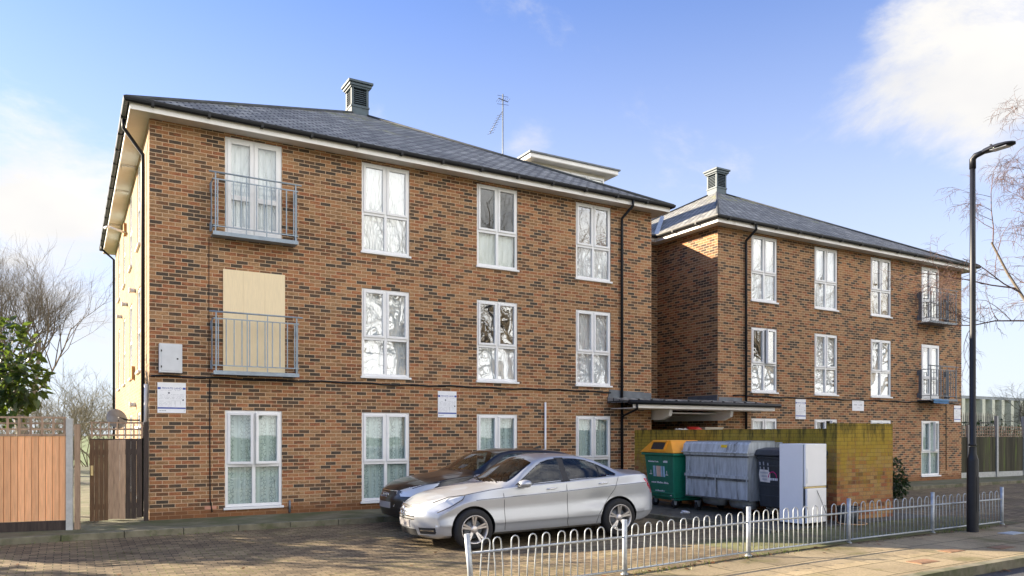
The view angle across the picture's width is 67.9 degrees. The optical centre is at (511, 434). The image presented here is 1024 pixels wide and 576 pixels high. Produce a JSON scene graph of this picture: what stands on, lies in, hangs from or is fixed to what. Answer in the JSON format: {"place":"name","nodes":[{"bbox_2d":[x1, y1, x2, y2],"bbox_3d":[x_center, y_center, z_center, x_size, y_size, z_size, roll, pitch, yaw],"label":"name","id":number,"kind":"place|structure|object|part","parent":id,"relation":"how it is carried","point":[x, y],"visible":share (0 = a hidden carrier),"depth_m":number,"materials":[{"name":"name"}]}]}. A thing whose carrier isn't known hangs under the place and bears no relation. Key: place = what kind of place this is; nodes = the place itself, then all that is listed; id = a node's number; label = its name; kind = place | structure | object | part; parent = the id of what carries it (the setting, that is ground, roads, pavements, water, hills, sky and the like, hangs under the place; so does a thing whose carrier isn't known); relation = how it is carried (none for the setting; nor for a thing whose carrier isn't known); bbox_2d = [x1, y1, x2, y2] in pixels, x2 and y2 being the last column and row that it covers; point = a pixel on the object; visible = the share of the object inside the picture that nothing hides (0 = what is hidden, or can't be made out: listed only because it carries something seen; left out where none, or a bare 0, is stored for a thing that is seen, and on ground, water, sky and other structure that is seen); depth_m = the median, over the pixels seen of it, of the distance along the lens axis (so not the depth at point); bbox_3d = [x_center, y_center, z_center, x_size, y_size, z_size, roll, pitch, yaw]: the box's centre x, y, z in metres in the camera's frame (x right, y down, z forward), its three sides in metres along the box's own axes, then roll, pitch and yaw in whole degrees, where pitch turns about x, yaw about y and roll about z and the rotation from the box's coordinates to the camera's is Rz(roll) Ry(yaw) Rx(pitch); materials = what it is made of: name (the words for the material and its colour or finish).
{"place":"outdoors","nodes":[
{"label":"outdoors","id":0,"kind":"place"},
{"bbox_2d":[0,465,153,533],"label":"garden path","id":1,"kind":"structure","parent":0,"point":[86,523],"depth_m":14.38,"materials":[{"name":"concrete"}]},
{"bbox_2d":[90,422,147,520],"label":"garden gate","id":2,"kind":"structure","parent":1,"relation":"on","point":[112,478],"depth_m":14.09,"materials":[{"name":"brown wood"}]},
{"bbox_2d":[0,483,1023,575],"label":"drive","id":3,"kind":"structure","parent":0,"point":[373,549],"depth_m":11.51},
{"bbox_2d":[379,446,566,518],"bbox_3d":[-0.524,0.985,15.182,4.292,1.500,2.120,0,0,-30],"label":"parked car","id":4,"kind":"object","parent":3,"relation":"on","point":[395,494],"visible":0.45,"depth_m":14.27,"materials":[{"name":"black paint"}]},
{"bbox_3d":[-0.884,0.506,14.973,0.683,0.366,1.378,0,0,-30],"label":"window glass","id":5,"kind":"part","parent":4,"relation":"part of","materials":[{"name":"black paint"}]},
{"bbox_3d":[-0.214,0.572,14.520,0.864,0.382,0.224,0,0,-30],"label":"window glass","id":6,"kind":"part","parent":4,"relation":"part of","materials":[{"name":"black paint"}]},
{"bbox_2d":[26,519,989,574],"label":"grass tufts","id":7,"kind":"object","parent":3,"relation":"on","point":[784,551],"visible":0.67,"depth_m":10.99,"materials":[{"name":"green plant"}]},
{"bbox_2d":[16,505,1021,575],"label":"fallen leaves","id":8,"kind":"object","parent":3,"relation":"on","point":[708,533],"visible":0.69,"depth_m":11.77,"materials":[{"name":"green plant"}]},
{"bbox_2d":[399,453,651,549],"bbox_3d":[0.287,1.061,13.352,4.578,1.447,2.120,-2,1,-25],"label":"parked car","id":9,"kind":"object","parent":3,"relation":"on","point":[531,492],"visible":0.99,"depth_m":12.58,"materials":[{"name":"silver metal"}]},
{"bbox_3d":[-0.222,0.598,13.114,0.688,0.385,1.377,-2,1,-25],"label":"window glass","id":10,"kind":"part","parent":9,"relation":"part of","materials":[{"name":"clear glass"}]},
{"bbox_3d":[0.401,0.627,12.623,0.882,0.391,0.227,-2,1,-25],"label":"window glass","id":11,"kind":"part","parent":9,"relation":"part of","materials":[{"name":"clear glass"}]},
{"bbox_3d":[1.325,0.576,13.056,0.946,0.338,0.224,-2,1,-25],"label":"window glass","id":12,"kind":"part","parent":9,"relation":"part of","materials":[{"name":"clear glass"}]},
{"bbox_2d":[644,513,775,533],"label":"bin store kerb","id":13,"kind":"structure","parent":3,"relation":"on","point":[667,517],"depth_m":14.26,"materials":[{"name":"concrete"}]},
{"bbox_2d":[464,487,1004,575],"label":"bow top railing","id":14,"kind":"object","parent":3,"relation":"on","point":[748,551],"visible":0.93,"depth_m":10.68,"materials":[{"name":"metal"}]},
{"bbox_2d":[650,501,929,532],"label":"bin store slab","id":15,"kind":"structure","parent":3,"relation":"on","point":[709,511],"depth_m":15.10,"materials":[{"name":"concrete"}]},
{"bbox_2d":[640,440,702,507],"bbox_3d":[3.740,0.879,17.290,1.090,1.498,1.370,0,0,-21],"label":"wheeled bin","id":16,"kind":"object","parent":15,"relation":"on","point":[665,460],"visible":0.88,"depth_m":16.86,"materials":[{"name":"green plastic"}]},
{"bbox_2d":[635,429,826,513],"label":"bin store wall","id":17,"kind":"structure","parent":15,"relation":"on","point":[644,439],"depth_m":16.73,"materials":[{"name":"brick"}]},
{"bbox_2d":[681,441,782,515],"bbox_3d":[4.604,0.879,15.942,1.100,1.498,1.880,0,0,-29],"label":"wheeled bin","id":18,"kind":"object","parent":15,"relation":"on","point":[720,474],"visible":0.77,"depth_m":15.52,"materials":[{"name":"metal"}]},
{"bbox_2d":[754,447,827,517],"bbox_3d":[5.428,0.944,14.743,1.038,1.368,0.980,0,0,-23],"label":"wheeled bin","id":19,"kind":"object","parent":15,"relation":"on","point":[768,458],"visible":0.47,"depth_m":14.68,"materials":[{"name":"black plastic"}]},
{"bbox_2d":[780,443,827,525],"bbox_3d":[5.324,0.900,13.861,0.587,1.460,0.636,0,0,-32],"label":"fridge freezer","id":20,"kind":"object","parent":15,"relation":"on","point":[802,475],"visible":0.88,"depth_m":13.68,"materials":[{"name":"white metal"}]},
{"bbox_3d":[5.442,0.550,13.667,0.585,0.760,0.046,0,0,-32],"label":"door","id":21,"kind":"part","parent":20,"relation":"part of","materials":[{"name":"white metal"}]},
{"bbox_3d":[5.452,1.273,13.655,0.585,0.615,0.045,0,0,-35],"label":"door","id":22,"kind":"part","parent":20,"relation":"part of","materials":[{"name":"white metal"}]},
{"bbox_2d":[836,505,859,523],"bbox_3d":[6.151,1.472,13.937,0.400,0.315,0.394,0,0,-30],"label":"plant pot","id":23,"kind":"object","parent":15,"relation":"on","point":[843,515],"visible":0.6,"depth_m":13.82,"materials":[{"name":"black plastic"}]},
{"bbox_2d":[827,423,892,520],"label":"bin store wall","id":24,"kind":"structure","parent":15,"relation":"on","point":[860,463],"depth_m":14.64,"materials":[{"name":"brick"}]},
{"bbox_2d":[696,516,1021,554],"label":"planted verge","id":25,"kind":"structure","parent":3,"relation":"on","point":[875,533],"depth_m":12.62,"materials":[{"name":"green plant"}]},
{"bbox_2d":[893,457,910,498],"bbox_3d":[10.075,1.167,20.034,0.803,1.198,0.734,0,0,4],"label":"laurel shrub","id":26,"kind":"object","parent":3,"relation":"on","point":[899,484],"visible":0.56,"depth_m":19.89,"materials":[{"name":"green plant"}]},
{"bbox_2d":[878,88,1023,391],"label":"birch tree","id":27,"kind":"object","parent":3,"relation":"on","point":[1016,288],"visible":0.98,"depth_m":16.36,"materials":[{"name":"brown plant"}]},
{"bbox_2d":[0,475,1023,537],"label":"footway","id":28,"kind":"structure","parent":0,"point":[197,522],"depth_m":14.74,"materials":[{"name":"concrete"}]},
{"bbox_2d":[0,416,79,532],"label":"garden fence","id":29,"kind":"object","parent":28,"relation":"on","point":[39,479],"visible":0.98,"depth_m":12.82,"materials":[{"name":"brown wood"}]},
{"bbox_2d":[700,427,723,429],"bbox_3d":[5.639,0.715,21.515,0.710,1.830,0.240,0,0,-30],"label":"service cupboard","id":30,"kind":"object","parent":28,"relation":"on","point":[704,428],"visible":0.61,"depth_m":21.38,"materials":[{"name":"white"}]},
{"bbox_2d":[961,416,1023,477],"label":"boundary fence","id":31,"kind":"object","parent":28,"relation":"on","point":[1000,456],"visible":0.77,"depth_m":29.77,"materials":[{"name":"wood"}]},
{"bbox_3d":[4.859,0.830,20.797,1.140,1.601,0.540,0,0,-30],"label":"storage cabinet","id":32,"kind":"object","parent":28,"relation":"on","visible":0},
{"bbox_2d":[686,426,702,429],"bbox_3d":[4.990,-0.096,20.895,0.618,0.251,0.683,0,0,27],"label":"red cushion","id":33,"kind":"object","parent":32,"relation":"on","point":[693,428],"visible":0.28,"depth_m":20.72,"materials":[{"name":"fabric"}]},
{"bbox_2d":[0,0,1023,435],"label":"sky","id":34,"kind":"structure","parent":0,"point":[852,114],"materials":[{"name":"blue"}]},
{"bbox_2d":[80,436,1018,574],"bbox_3d":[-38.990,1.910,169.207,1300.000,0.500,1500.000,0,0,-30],"label":"ground","id":35,"kind":"structure","parent":0,"point":[85,447],"depth_m":57.04,"materials":[{"name":"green plant"}]},
{"bbox_2d":[27,388,106,445],"bbox_3d":[-19.601,-0.234,33.040,4.385,3.965,5.686,0,0,-30],"label":"bare shrub","id":36,"kind":"object","parent":35,"relation":"on","point":[76,414],"visible":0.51,"depth_m":32.60,"materials":[{"name":"brown plant"}]},
{"bbox_2d":[25,361,112,465],"bbox_3d":[-20.964,-1.382,39.022,10.831,6.259,5.331,0,0,-30],"label":"bare shrub","id":37,"kind":"object","parent":35,"relation":"on","point":[82,412],"visible":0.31,"depth_m":38.48,"materials":[{"name":"plant"}]},
{"bbox_2d":[41,379,112,443],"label":"bare shrub","id":38,"kind":"object","parent":35,"relation":"on","point":[94,412],"visible":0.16,"depth_m":42.94,"materials":[{"name":"brown plant"}]},
{"bbox_2d":[0,480,1023,544],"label":"footway kerb","id":39,"kind":"structure","parent":35,"relation":"on","point":[125,534],"depth_m":13.44,"materials":[{"name":"concrete"}]},
{"bbox_2d":[99,78,980,520],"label":"apartment building","id":40,"kind":"structure","parent":35,"relation":"on","point":[333,302],"depth_m":17.84,"materials":[{"name":"brick"}]},
{"bbox_2d":[117,330,119,390],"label":"window","id":41,"kind":"structure","parent":40,"relation":"in","point":[118,389],"depth_m":23.44,"materials":[{"name":"white plastic"}]},
{"bbox_2d":[117,241,119,303],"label":"window","id":42,"kind":"structure","parent":40,"relation":"in","point":[118,299],"depth_m":23.44,"materials":[{"name":"white plastic"}]},
{"bbox_2d":[106,409,139,427],"bbox_3d":[-8.173,-0.314,15.953,0.396,0.444,0.649,0,0,15],"label":"satellite dish","id":43,"kind":"object","parent":40,"relation":"attached to","point":[115,415],"visible":0.88,"depth_m":15.92,"materials":[{"name":"grey paint"}]},
{"bbox_2d":[121,320,124,386],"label":"window","id":44,"kind":"structure","parent":40,"relation":"in","point":[122,385],"depth_m":21.28,"materials":[{"name":"white plastic"}]},
{"bbox_2d":[121,221,124,289],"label":"window","id":45,"kind":"structure","parent":40,"relation":"in","point":[123,285],"depth_m":21.28,"materials":[{"name":"white plastic"}]},
{"bbox_2d":[127,305,131,381],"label":"window","id":46,"kind":"structure","parent":40,"relation":"in","point":[129,379],"depth_m":19.04,"materials":[{"name":"white plastic"}]},
{"bbox_2d":[127,194,131,272],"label":"window","id":47,"kind":"structure","parent":40,"relation":"in","point":[129,269],"depth_m":19.03,"materials":[{"name":"white plastic"}]},
{"bbox_2d":[130,415,131,438],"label":"window","id":48,"kind":"structure","parent":40,"relation":"in","point":[130,415],"depth_m":19.03,"materials":[{"name":"white plastic"}]},
{"bbox_2d":[135,288,139,374],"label":"window","id":49,"kind":"structure","parent":40,"relation":"in","point":[137,372],"depth_m":16.86,"materials":[{"name":"white plastic"}]},
{"bbox_2d":[135,163,139,252],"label":"window","id":50,"kind":"structure","parent":40,"relation":"in","point":[138,244],"depth_m":16.86,"materials":[{"name":"white plastic"}]},
{"bbox_2d":[136,412,139,498],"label":"window","id":51,"kind":"structure","parent":40,"relation":"in","point":[139,412],"depth_m":16.86,"materials":[{"name":"white plastic"}]},
{"bbox_2d":[159,343,181,373],"bbox_3d":[-6.505,-1.445,14.499,0.400,0.550,0.172,0,0,-30],"label":"meter box","id":52,"kind":"object","parent":40,"relation":"attached to","point":[170,358],"visible":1,"depth_m":14.42,"materials":[{"name":"white metal"}]},
{"bbox_2d":[161,346,179,370],"bbox_3d":[-6.465,-1.437,14.431,0.330,0.465,0.007,0,0,-30],"label":"door","id":53,"kind":"structure","parent":52,"relation":"in","point":[169,354],"depth_m":14.42,"materials":[{"name":"white metal"}]},
{"bbox_2d":[157,382,185,412],"bbox_3d":[-6.515,-0.700,14.576,0.500,0.580,0.008,0,0,-30],"label":"sign","id":54,"kind":"object","parent":40,"relation":"attached to","point":[171,397],"visible":1,"depth_m":14.57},
{"bbox_2d":[223,410,283,509],"bbox_3d":[-5.211,0.510,15.367,1.170,1.980,0.265,0,0,-30],"label":"window","id":55,"kind":"structure","parent":40,"relation":"in","point":[253,439],"depth_m":15.39,"materials":[{"name":"white plastic"}]},
{"bbox_2d":[225,137,281,238],"bbox_3d":[-5.240,-4.920,15.417,1.110,1.980,0.145,0,0,-30],"label":"window","id":56,"kind":"structure","parent":40,"relation":"in","point":[242,157],"depth_m":15.38,"materials":[{"name":"white plastic"}]},
{"bbox_2d":[360,412,408,503],"bbox_3d":[-2.799,0.510,16.810,1.170,1.980,0.191,0,0,-30],"label":"window","id":57,"kind":"structure","parent":40,"relation":"in","point":[385,436],"depth_m":16.80,"materials":[{"name":"white plastic"}]},
{"bbox_2d":[360,288,410,379],"bbox_3d":[-2.800,-2.200,16.810,1.170,1.960,0.192,0,0,-30],"label":"window","id":58,"kind":"structure","parent":40,"relation":"in","point":[385,313],"depth_m":16.83,"materials":[{"name":"white plastic"}]},
{"bbox_2d":[360,162,410,258],"bbox_3d":[-2.800,-4.920,16.810,1.170,1.980,0.192,0,0,-30],"label":"window","id":59,"kind":"structure","parent":40,"relation":"in","point":[385,190],"depth_m":16.83,"materials":[{"name":"glass"}]},
{"bbox_2d":[438,391,456,416],"bbox_3d":[-1.487,-0.690,17.497,0.470,0.600,0.008,0,0,-30],"label":"parking sign","id":60,"kind":"object","parent":40,"relation":"attached to","point":[447,403],"visible":1,"depth_m":17.50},
{"bbox_2d":[477,414,516,449],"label":"window","id":61,"kind":"structure","parent":40,"relation":"in","point":[493,430],"depth_m":18.22,"materials":[{"name":"white plastic"}]},
{"bbox_2d":[476,299,518,383],"bbox_3d":[-0.370,-2.200,18.221,1.170,1.960,0.191,0,0,-30],"label":"window","id":62,"kind":"structure","parent":40,"relation":"in","point":[496,362],"depth_m":18.20,"materials":[{"name":"white plastic"}]},
{"bbox_2d":[476,184,518,271],"bbox_3d":[-0.366,-4.920,18.214,1.170,1.980,0.174,0,0,-30],"label":"window","id":63,"kind":"structure","parent":40,"relation":"in","point":[495,245],"depth_m":18.20,"materials":[{"name":"white plastic"}]},
{"bbox_2d":[487,94,509,153],"bbox_3d":[-0.440,-9.095,25.698,0.828,4.850,0.322,0,0,-30],"label":"television aerial","id":64,"kind":"object","parent":40,"relation":"on","point":[503,104],"visible":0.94,"depth_m":25.75,"materials":[{"name":"grey paint"}]},
{"bbox_2d":[576,415,609,466],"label":"window","id":65,"kind":"structure","parent":40,"relation":"in","point":[592,432],"depth_m":19.65,"materials":[{"name":"white plastic"}]},
{"bbox_2d":[575,309,612,387],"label":"window","id":66,"kind":"structure","parent":40,"relation":"in","point":[592,327],"depth_m":19.65,"materials":[{"name":"white plastic"}]},
{"bbox_2d":[575,202,612,283],"bbox_3d":[2.077,-4.920,19.643,1.170,1.980,0.190,0,0,-30],"label":"window","id":67,"kind":"structure","parent":40,"relation":"in","point":[592,260],"depth_m":19.63,"materials":[{"name":"white plastic"}]},
{"bbox_2d":[751,418,776,428],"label":"window","id":68,"kind":"structure","parent":40,"relation":"in","point":[756,423],"depth_m":22.80,"materials":[{"name":"white plastic"}]},
{"bbox_2d":[751,327,778,393],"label":"window","id":69,"kind":"structure","parent":40,"relation":"in","point":[763,375],"depth_m":22.79,"materials":[{"name":"white plastic"}]},
{"bbox_2d":[751,235,778,304],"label":"window","id":70,"kind":"structure","parent":40,"relation":"in","point":[763,249],"depth_m":22.83,"materials":[{"name":"glass"}]},
{"bbox_2d":[795,399,805,418],"bbox_3d":[8.931,-0.780,23.552,0.470,0.620,0.008,0,0,-30],"label":"parking sign","id":71,"kind":"object","parent":40,"relation":"attached to","point":[800,408],"visible":1,"depth_m":23.55,"materials":[{"name":"white metal"}]},
{"bbox_2d":[815,419,836,428],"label":"window","id":72,"kind":"structure","parent":40,"relation":"in","point":[816,420],"depth_m":24.14,"materials":[{"name":"white plastic"}]},
{"bbox_2d":[814,333,838,395],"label":"window","id":73,"kind":"structure","parent":40,"relation":"in","point":[824,368],"depth_m":24.23,"materials":[{"name":"white plastic"}]},
{"bbox_2d":[814,247,838,311],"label":"window","id":74,"kind":"structure","parent":40,"relation":"in","point":[825,259],"depth_m":24.26,"materials":[{"name":"glass"}]},
{"bbox_2d":[852,400,863,410],"bbox_3d":[11.347,-0.950,24.958,0.600,0.360,0.008,0,0,-30],"label":"name plaque","id":75,"kind":"object","parent":40,"relation":"attached to","point":[857,405],"visible":1,"depth_m":24.94,"materials":[{"name":"white metal"}]},
{"bbox_2d":[871,420,890,423],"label":"window","id":76,"kind":"structure","parent":40,"relation":"in","point":[872,421],"depth_m":25.61,"materials":[{"name":"white plastic"}]},
{"bbox_2d":[870,339,892,397],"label":"window","id":77,"kind":"structure","parent":40,"relation":"in","point":[879,371],"depth_m":25.69,"materials":[{"name":"white plastic"}]},
{"bbox_2d":[870,257,892,318],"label":"window","id":78,"kind":"structure","parent":40,"relation":"in","point":[882,291],"depth_m":25.71,"materials":[{"name":"white plastic"}]},
{"bbox_2d":[921,267,938,321],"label":"window","id":79,"kind":"structure","parent":40,"relation":"in","point":[934,271],"depth_m":27.03,"materials":[{"name":"white plastic"}]},
{"bbox_2d":[921,344,938,399],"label":"window","id":80,"kind":"structure","parent":40,"relation":"in","point":[929,353],"depth_m":27.05,"materials":[{"name":"white plastic"}]},
{"bbox_2d":[921,421,940,476],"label":"window","id":81,"kind":"structure","parent":40,"relation":"in","point":[929,429],"depth_m":27.05,"materials":[{"name":"white plastic"}]},
{"bbox_2d":[933,399,948,403],"bbox_3d":[14.929,-1.144,26.466,0.910,0.168,0.098,0,0,-30],"label":"blue sheet","id":82,"kind":"object","parent":40,"relation":"hanging from","point":[942,401],"visible":1,"depth_m":26.44,"materials":[{"name":"blue plastic"}]},
{"bbox_2d":[954,406,960,421],"bbox_3d":[16.276,-0.750,27.820,0.420,0.600,0.008,0,0,-30],"label":"parking sign","id":83,"kind":"object","parent":40,"relation":"attached to","point":[957,413],"visible":1,"depth_m":27.82,"materials":[{"name":"white metal"}]},
{"bbox_2d":[901,555,1023,575],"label":"street kerb","id":84,"kind":"structure","parent":35,"relation":"on","point":[984,567],"depth_m":9.83,"materials":[{"name":"concrete"}]},
{"bbox_2d":[961,412,994,435],"bbox_3d":[19.515,0.255,36.686,14.010,2.750,0.050,0,0,-30],"label":"palisade fence","id":85,"kind":"object","parent":35,"relation":"on","point":[983,422],"visible":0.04,"depth_m":39.41,"materials":[{"name":"grey metal"}]},
{"bbox_2d":[961,418,1020,435],"bbox_3d":[22.485,0.574,35.240,9.371,2.667,1.403,0,0,-36],"label":"hedge","id":86,"kind":"object","parent":35,"relation":"on","point":[978,423],"visible":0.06,"depth_m":34.69,"materials":[{"name":"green plant"}]},
{"bbox_2d":[961,395,1023,435],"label":"warehouse","id":87,"kind":"structure","parent":35,"relation":"on","point":[985,404],"depth_m":54.10,"materials":[{"name":"grey paint"}]},
{"bbox_2d":[978,382,1023,435],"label":"hawthorn tree","id":88,"kind":"object","parent":35,"relation":"on","point":[1020,411],"visible":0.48,"depth_m":33.77,"materials":[{"name":"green plant"}]},
{"bbox_2d":[627,523,1023,575],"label":"pavement","id":89,"kind":"structure","parent":0,"point":[889,557],"depth_m":10.49,"materials":[{"name":"beige concrete"}]},
{"bbox_2d":[906,559,938,563],"bbox_3d":[5.487,1.697,10.162,0.420,0.015,0.220,0,0,-30],"label":"inspection cover","id":90,"kind":"object","parent":89,"relation":"on","point":[921,561],"visible":1,"depth_m":10.11,"materials":[{"name":"brown metal"}]},
{"bbox_2d":[938,549,964,552],"bbox_3d":[6.369,1.688,11.033,0.360,0.015,0.200,0,0,-30],"label":"inspection cover","id":91,"kind":"object","parent":89,"relation":"on","point":[951,550],"visible":1,"depth_m":11.01,"materials":[{"name":"brown metal"}]},
{"bbox_2d":[966,141,1015,531],"bbox_3d":[8.072,-1.559,12.840,0.240,6.660,0.772,0,0,-30],"label":"street lamp","id":92,"kind":"object","parent":89,"relation":"on","point":[972,492],"visible":0.97,"depth_m":13.05,"materials":[{"name":"metal"}]},
{"bbox_2d":[977,477,978,511],"bbox_3d":[7.970,1.021,13.015,0.070,0.600,0.005,0,0,-30],"label":"access door","id":93,"kind":"structure","parent":92,"relation":"in","point":[977,477],"depth_m":13.01,"materials":[{"name":"paint"}]},
{"bbox_2d":[987,545,1013,548],"bbox_3d":[7.291,1.682,11.338,0.420,0.015,0.200,0,0,-30],"label":"inspection cover","id":94,"kind":"object","parent":89,"relation":"on","point":[1000,547],"visible":1,"depth_m":11.29,"materials":[{"name":"grey metal"}]},
{"bbox_2d":[999,531,1023,534],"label":"inspection cover","id":95,"kind":"object","parent":89,"relation":"on","point":[1011,532],"visible":1,"depth_m":12.85,"materials":[{"name":"metal"}]},
{"bbox_2d":[974,567,1023,575],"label":"road","id":96,"kind":"structure","parent":0,"point":[1019,571],"depth_m":9.88,"materials":[{"name":"grey asphalt"}]},
{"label":"garden lawn","id":97,"kind":"structure","parent":0,"visible":0},
{"bbox_2d":[0,408,35,433],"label":"bare shrub","id":98,"kind":"object","parent":97,"relation":"on","point":[14,432],"visible":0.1,"depth_m":26.54,"materials":[{"name":"plant"}]},
{"bbox_2d":[0,315,55,427],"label":"evergreen tree","id":99,"kind":"object","parent":97,"relation":"on","point":[16,396],"visible":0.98,"depth_m":15.47,"materials":[{"name":"green plant"}]},
{"bbox_2d":[0,377,89,458],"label":"bare shrub","id":100,"kind":"object","parent":97,"relation":"on","point":[47,408],"visible":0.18,"depth_m":33.73,"materials":[{"name":"plant"}]},
{"bbox_2d":[1,388,99,436],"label":"bare shrub","id":101,"kind":"object","parent":97,"relation":"on","point":[45,425],"visible":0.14,"depth_m":36.61,"materials":[{"name":"brown plant"}]},
{"bbox_2d":[0,229,112,433],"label":"bare tree","id":102,"kind":"object","parent":97,"relation":"on","point":[47,313],"visible":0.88,"depth_m":30.10,"materials":[{"name":"brown plant"}]},
{"bbox_2d":[8,358,112,466],"bbox_3d":[-21.554,-1.142,37.780,6.367,5.776,6.352,0,0,-30],"label":"bare shrub","id":103,"kind":"object","parent":97,"relation":"on","point":[92,403],"visible":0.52,"depth_m":37.91,"materials":[{"name":"brown plant"}]}
]}

